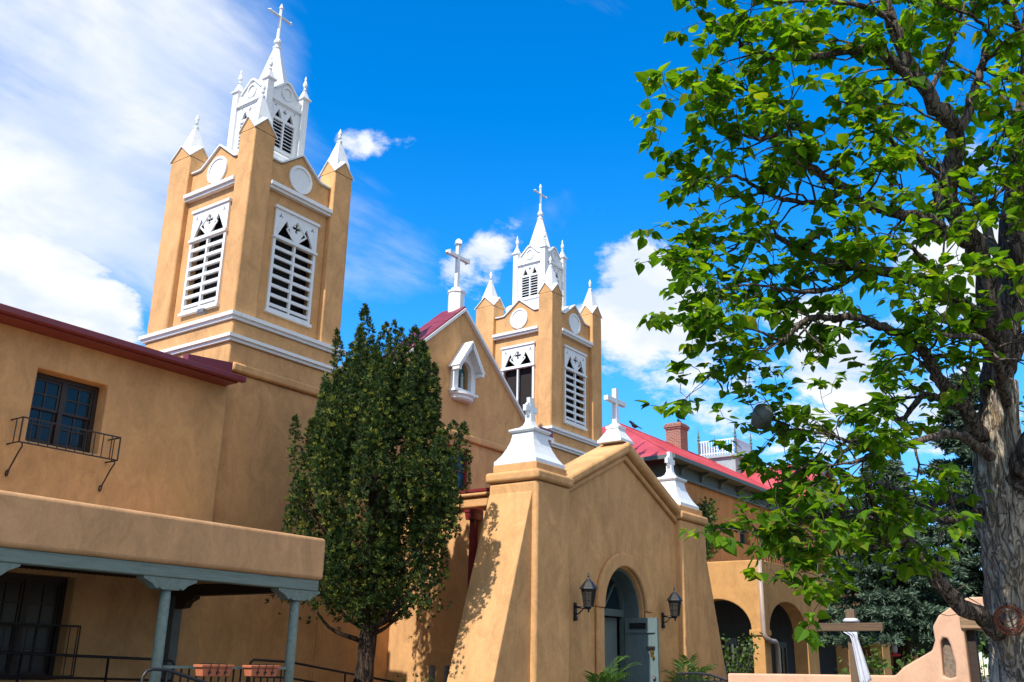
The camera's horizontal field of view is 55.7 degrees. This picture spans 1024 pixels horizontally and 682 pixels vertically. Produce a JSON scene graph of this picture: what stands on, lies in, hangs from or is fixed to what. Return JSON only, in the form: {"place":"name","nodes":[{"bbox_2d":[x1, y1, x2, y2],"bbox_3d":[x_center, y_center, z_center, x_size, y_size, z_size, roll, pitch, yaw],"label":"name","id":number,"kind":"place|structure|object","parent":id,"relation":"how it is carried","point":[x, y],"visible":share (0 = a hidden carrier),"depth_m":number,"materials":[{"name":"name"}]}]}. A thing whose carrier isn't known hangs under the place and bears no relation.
{"place":"outdoors","nodes":[
{"label":"outdoors","id":0,"kind":"place"},
{"bbox_2d":[0,0,1023,676],"label":"sky","id":1,"kind":"structure","parent":0,"point":[450,115],"materials":[{"name":"blue"}]},
{"bbox_2d":[728,597,983,681],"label":"churchyard wall","id":2,"kind":"structure","parent":0,"point":[952,655],"depth_m":12.63,"materials":[{"name":"beige paint"}]},
{"bbox_2d":[677,672,727,681],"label":"iron gate","id":3,"kind":"structure","parent":2,"relation":"attached to","point":[702,674],"depth_m":14.50,"materials":[{"name":"metal"}]},
{"bbox_2d":[910,369,988,659],"bbox_3d":[12.143,5.204,24.654,5.323,9.426,5.816,-12,-22,34],"label":"spruce tree","id":4,"kind":"object","parent":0,"point":[970,561],"visible":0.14,"depth_m":24.91,"materials":[{"name":"green plant"}]},
{"bbox_2d":[1019,391,1023,424],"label":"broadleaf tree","id":5,"kind":"object","parent":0,"point":[1021,403],"visible":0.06,"depth_m":30.20,"materials":[{"name":"green plant"}]},
{"label":"ground","id":6,"kind":"structure","parent":0,"visible":0},
{"bbox_2d":[0,303,324,681],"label":"parish house","id":7,"kind":"structure","parent":6,"relation":"on","point":[115,540],"depth_m":14.93,"materials":[{"name":"paint"}]},
{"bbox_2d":[0,573,67,678],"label":"window","id":8,"kind":"structure","parent":7,"relation":"in","point":[24,598],"depth_m":14.48,"materials":[{"name":"glass"}]},
{"bbox_2d":[25,372,98,452],"bbox_3d":[-7.234,1.167,15.445,0.090,1.140,1.190,-12,-22,34],"label":"window","id":9,"kind":"structure","parent":7,"relation":"in","point":[55,399],"depth_m":15.50,"materials":[{"name":"glass"}]},
{"bbox_2d":[0,651,174,681],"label":"handrail","id":10,"kind":"object","parent":7,"relation":"on","point":[18,675],"visible":0.83,"depth_m":14.16,"materials":[{"name":"black metal"}]},
{"bbox_2d":[193,663,234,675],"bbox_3d":[-3.885,4.283,12.615,0.213,0.162,0.520,-12,-22,34],"label":"planter box","id":11,"kind":"object","parent":7,"relation":"attached to","point":[204,669],"visible":1,"depth_m":12.53,"materials":[{"name":"ceramic"}]},
{"bbox_2d":[162,665,285,681],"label":"balustrade","id":12,"kind":"object","parent":7,"relation":"attached to","point":[181,668],"visible":0.38,"depth_m":12.88,"materials":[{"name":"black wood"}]},
{"bbox_2d":[242,664,280,676],"bbox_3d":[-3.424,4.494,13.220,0.213,0.162,0.520,-12,-22,34],"label":"planter box","id":13,"kind":"object","parent":7,"relation":"attached to","point":[260,670],"visible":1,"depth_m":13.13,"materials":[{"name":"ceramic"}]},
{"bbox_2d":[140,667,206,681],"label":"handrail","id":14,"kind":"object","parent":6,"relation":"on","point":[165,670],"visible":1,"depth_m":11.56,"materials":[{"name":"black metal"}]},
{"bbox_2d":[248,659,396,681],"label":"handrail","id":15,"kind":"object","parent":6,"relation":"on","point":[307,665],"visible":0.68,"depth_m":16.43,"materials":[{"name":"black metal"}]},
{"bbox_2d":[265,303,473,681],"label":"juniper tree","id":16,"kind":"object","parent":6,"relation":"on","point":[387,399],"visible":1,"depth_m":16.58,"materials":[{"name":"green plant"}]},
{"bbox_2d":[391,672,432,681],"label":"garden shrub","id":17,"kind":"object","parent":6,"relation":"on","point":[416,676],"visible":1,"depth_m":15.14,"materials":[{"name":"green plant"}]},
{"bbox_2d":[138,4,726,681],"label":"church","id":18,"kind":"structure","parent":6,"relation":"on","point":[562,496],"depth_m":19.90,"materials":[{"name":"paint"}]},
{"bbox_2d":[197,308,206,314],"bbox_3d":[-6.046,-0.570,18.942,0.180,0.100,0.160,-12,-22,34],"label":"floodlight","id":19,"kind":"object","parent":18,"relation":"attached to","point":[201,311],"visible":1,"depth_m":18.88,"materials":[{"name":"metal"}]},
{"bbox_2d":[448,446,466,489],"bbox_3d":[-1.435,3.094,23.271,0.070,1.094,1.034,-12,-22,34],"label":"window","id":20,"kind":"structure","parent":18,"relation":"in","point":[463,476],"depth_m":23.56,"materials":[{"name":"blue glass"}]},
{"bbox_2d":[573,572,597,620],"bbox_3d":[1.355,4.768,18.093,0.477,0.881,0.348,-12,-22,34],"label":"wall lantern","id":21,"kind":"object","parent":18,"relation":"attached to","point":[588,587],"depth_m":18.00,"materials":[{"name":"metal"}]},
{"bbox_2d":[604,617,617,680],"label":"door leaf","id":22,"kind":"structure","parent":18,"relation":"in","point":[610,624],"depth_m":20.16,"materials":[{"name":"blue paint"}]},
{"bbox_2d":[625,618,659,681],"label":"door leaf","id":23,"kind":"structure","parent":18,"relation":"in","point":[641,634],"depth_m":19.96,"materials":[{"name":"blue paint"}]},
{"bbox_2d":[661,586,682,627],"bbox_3d":[3.418,5.710,20.799,0.477,0.881,0.348,-12,-22,34],"label":"wall lantern","id":24,"kind":"object","parent":18,"relation":"attached to","point":[674,599],"depth_m":20.71,"materials":[{"name":"metal"}]},
{"bbox_2d":[429,665,435,681],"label":"steel post","id":25,"kind":"object","parent":6,"relation":"on","point":[432,668],"visible":1,"depth_m":16.92,"materials":[{"name":"black metal"}]},
{"bbox_2d":[444,666,449,681],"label":"steel post","id":26,"kind":"object","parent":6,"relation":"on","point":[446,670],"visible":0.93,"depth_m":17.23,"materials":[{"name":"black metal"}]},
{"bbox_2d":[583,656,641,681],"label":"palm","id":27,"kind":"object","parent":6,"relation":"on","point":[606,677],"visible":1,"depth_m":17.21,"materials":[{"name":"plant"}]},
{"bbox_2d":[662,654,719,681],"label":"palm","id":28,"kind":"object","parent":6,"relation":"on","point":[693,668],"visible":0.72,"depth_m":19.90,"materials":[{"name":"plant"}]},
{"bbox_2d":[721,632,762,673],"bbox_3d":[5.996,9.039,25.754,1.444,2.475,1.711,-2,-19,9],"label":"garden shrub","id":29,"kind":"object","parent":6,"relation":"on","point":[734,668],"visible":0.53,"depth_m":25.89,"materials":[{"name":"green plant"}]},
{"bbox_2d":[602,422,921,678],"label":"convent","id":30,"kind":"structure","parent":6,"relation":"on","point":[772,612],"depth_m":34.23,"materials":[{"name":"paint"}]},
{"bbox_2d":[628,420,641,428],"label":"bird","id":31,"kind":"object","parent":30,"relation":"on","point":[633,424],"visible":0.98,"depth_m":40.46},
{"bbox_2d":[694,496,718,561],"bbox_3d":[6.606,6.845,33.161,1.216,2.932,1.860,-1,-19,7],"label":"climbing vine","id":32,"kind":"object","parent":30,"relation":"on","point":[709,507],"visible":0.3,"depth_m":33.17,"materials":[{"name":"green plant"}]},
{"bbox_2d":[723,638,737,678],"bbox_3d":[7.573,11.549,33.396,0.065,2.500,1.000,-12,-22,34],"label":"ground door","id":33,"kind":"structure","parent":30,"relation":"in","point":[732,642],"depth_m":33.60,"materials":[{"name":"blue paint"}]},
{"bbox_2d":[740,532,744,543],"bbox_3d":[8.640,7.288,36.839,0.070,0.894,0.944,-12,-22,34],"label":"window","id":34,"kind":"structure","parent":30,"relation":"in","point":[742,535],"depth_m":37.04,"materials":[{"name":"grey"}]},
{"bbox_2d":[746,639,753,672],"bbox_3d":[8.771,12.096,34.967,0.065,2.500,1.100,-12,-22,34],"label":"ground door","id":35,"kind":"structure","parent":30,"relation":"in","point":[752,668],"depth_m":34.89,"materials":[{"name":"blue paint"}]},
{"bbox_2d":[778,642,787,673],"bbox_3d":[10.378,12.830,37.074,0.065,2.500,1.000,-12,-22,34],"label":"ground door","id":36,"kind":"structure","parent":30,"relation":"in","point":[782,645],"depth_m":37.40,"materials":[{"name":"blue paint"}]},
{"bbox_2d":[629,0,1023,681],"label":"catalpa tree","id":37,"kind":"object","parent":6,"relation":"on","point":[993,322],"visible":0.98,"depth_m":8.20,"materials":[{"name":"green plant"}]},
{"bbox_2d":[751,403,789,429],"bbox_3d":[2.175,0.640,8.244,0.308,0.223,0.234,-12,-22,34],"label":"tree lamp","id":38,"kind":"object","parent":37,"relation":"attached to","point":[764,411],"visible":0.98,"depth_m":8.20,"materials":[{"name":"black metal"}]},
{"bbox_2d":[993,603,1023,634],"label":"wire coil","id":39,"kind":"object","parent":37,"relation":"hanging from","point":[1020,621],"visible":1,"depth_m":8.70,"materials":[{"name":"red metal"}]},
{"bbox_2d":[818,609,883,681],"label":"wooden cross","id":40,"kind":"object","parent":6,"relation":"on","point":[851,626],"visible":0.85,"depth_m":12.26,"materials":[{"name":"brown wood"}]},
{"bbox_2d":[843,618,871,681],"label":"cloth","id":41,"kind":"object","parent":40,"relation":"hanging from","point":[863,671],"visible":1,"depth_m":12.12,"materials":[{"name":"white fabric"}]},
{"bbox_2d":[838,636,924,674],"bbox_3d":[7.169,6.930,18.935,1.703,2.209,1.627,11,-21,-26],"label":"garden shrub","id":42,"kind":"object","parent":6,"relation":"on","point":[876,665],"visible":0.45,"depth_m":18.80,"materials":[{"name":"green plant"}]},
{"bbox_2d":[815,458,989,674],"bbox_3d":[8.717,5.715,21.641,3.684,6.428,4.037,0,-19,5],"label":"spruce tree","id":43,"kind":"object","parent":6,"relation":"on","point":[911,606],"visible":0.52,"depth_m":21.14,"materials":[{"name":"green plant"}]},
{"bbox_2d":[890,645,900,656],"bbox_3d":[8.118,6.196,20.627,0.220,1.000,0.220,-12,-22,34],"label":"bird feeder","id":44,"kind":"object","parent":43,"relation":"hanging from","point":[895,653],"visible":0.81,"depth_m":20.46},
{"bbox_2d":[978,644,988,681],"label":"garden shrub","id":45,"kind":"object","parent":6,"relation":"on","point":[985,665],"visible":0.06,"depth_m":14.73,"materials":[{"name":"green plant"}]},
{"bbox_2d":[978,631,989,656],"bbox_3d":[9.189,5.875,16.645,2.138,2.837,2.188,9,-20,-23],"label":"garden shrub","id":46,"kind":"object","parent":6,"relation":"on","point":[979,646],"visible":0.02,"depth_m":17.05,"materials":[{"name":"green plant"}]}
]}

